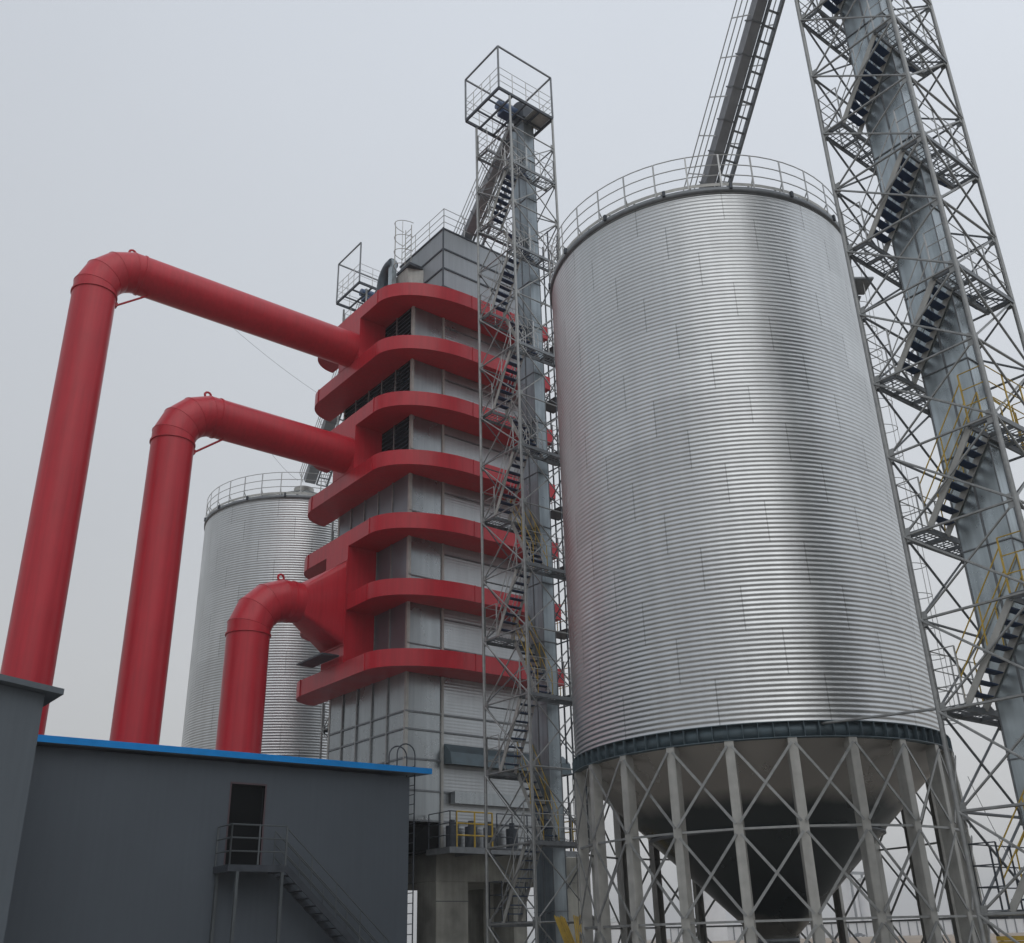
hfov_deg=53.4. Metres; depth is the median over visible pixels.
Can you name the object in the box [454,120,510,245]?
inclined conveyor
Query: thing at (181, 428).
exhaust pipe
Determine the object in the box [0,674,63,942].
grey building
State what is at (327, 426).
inclined conveyor
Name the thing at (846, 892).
distant silo
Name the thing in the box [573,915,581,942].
yellow tube bundle
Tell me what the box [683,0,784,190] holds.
inclined conveyor
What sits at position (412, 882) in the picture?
wall ladder
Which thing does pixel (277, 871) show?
outside stair
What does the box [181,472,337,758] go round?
hopper silo
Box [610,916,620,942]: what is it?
distant silo
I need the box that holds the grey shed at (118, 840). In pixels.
[3,734,431,942]
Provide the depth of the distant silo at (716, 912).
418.92 m
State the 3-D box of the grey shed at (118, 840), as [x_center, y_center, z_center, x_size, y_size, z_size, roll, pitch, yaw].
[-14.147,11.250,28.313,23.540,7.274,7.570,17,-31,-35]
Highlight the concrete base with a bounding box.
[408,853,580,942]
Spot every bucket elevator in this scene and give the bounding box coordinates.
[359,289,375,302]
[495,100,568,942]
[840,0,1023,827]
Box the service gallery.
[426,810,577,858]
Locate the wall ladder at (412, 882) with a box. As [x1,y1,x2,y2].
[388,743,415,942]
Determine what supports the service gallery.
attached to the concrete base
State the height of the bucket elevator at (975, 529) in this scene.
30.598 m
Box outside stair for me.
[209,823,390,942]
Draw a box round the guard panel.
[996,936,1023,942]
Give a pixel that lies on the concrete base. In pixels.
(451, 900)
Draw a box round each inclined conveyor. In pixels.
[299,303,360,486]
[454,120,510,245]
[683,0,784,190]
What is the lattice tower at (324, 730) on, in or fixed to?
on the yard paving
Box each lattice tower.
[319,242,380,758]
[465,45,594,942]
[794,0,1023,942]
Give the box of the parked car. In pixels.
[854,933,865,936]
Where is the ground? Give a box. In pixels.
[646,932,1023,942]
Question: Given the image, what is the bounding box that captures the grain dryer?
[296,208,571,855]
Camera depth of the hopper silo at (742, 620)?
24.26 m
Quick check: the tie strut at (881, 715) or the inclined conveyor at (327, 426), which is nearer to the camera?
the tie strut at (881, 715)
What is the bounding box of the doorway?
[225,784,262,864]
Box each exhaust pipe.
[0,249,385,734]
[109,391,381,744]
[215,545,375,753]
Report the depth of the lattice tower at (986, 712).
22.21 m
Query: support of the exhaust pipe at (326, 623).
attached to the grain dryer
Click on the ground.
(915, 938)
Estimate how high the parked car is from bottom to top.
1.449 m
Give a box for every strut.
[820,708,935,724]
[968,777,1020,876]
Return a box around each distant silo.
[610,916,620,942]
[703,891,728,940]
[841,878,861,921]
[849,871,871,920]
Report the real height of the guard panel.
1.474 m
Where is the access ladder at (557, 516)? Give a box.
[542,233,590,851]
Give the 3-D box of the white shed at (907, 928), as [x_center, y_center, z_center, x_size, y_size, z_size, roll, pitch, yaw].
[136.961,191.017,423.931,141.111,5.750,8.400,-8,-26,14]
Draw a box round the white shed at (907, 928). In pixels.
[670,919,1023,941]
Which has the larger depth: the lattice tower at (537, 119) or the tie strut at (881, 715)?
the lattice tower at (537, 119)
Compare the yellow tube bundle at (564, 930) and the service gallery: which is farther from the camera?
the service gallery
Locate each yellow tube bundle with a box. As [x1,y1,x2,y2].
[554,915,574,942]
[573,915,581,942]
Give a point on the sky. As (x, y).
(247, 146)
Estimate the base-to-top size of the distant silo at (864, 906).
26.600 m
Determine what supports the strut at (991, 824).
attached to the hopper silo at (742, 620)
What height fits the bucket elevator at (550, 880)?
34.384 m
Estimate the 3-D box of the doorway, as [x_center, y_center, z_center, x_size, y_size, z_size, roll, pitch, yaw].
[-7.835,10.324,29.663,1.260,2.460,0.035,17,-31,-35]
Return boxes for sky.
[0,0,1023,942]
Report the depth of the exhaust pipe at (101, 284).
34.67 m
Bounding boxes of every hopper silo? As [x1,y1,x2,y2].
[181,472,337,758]
[548,154,991,942]
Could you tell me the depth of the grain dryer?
39.23 m

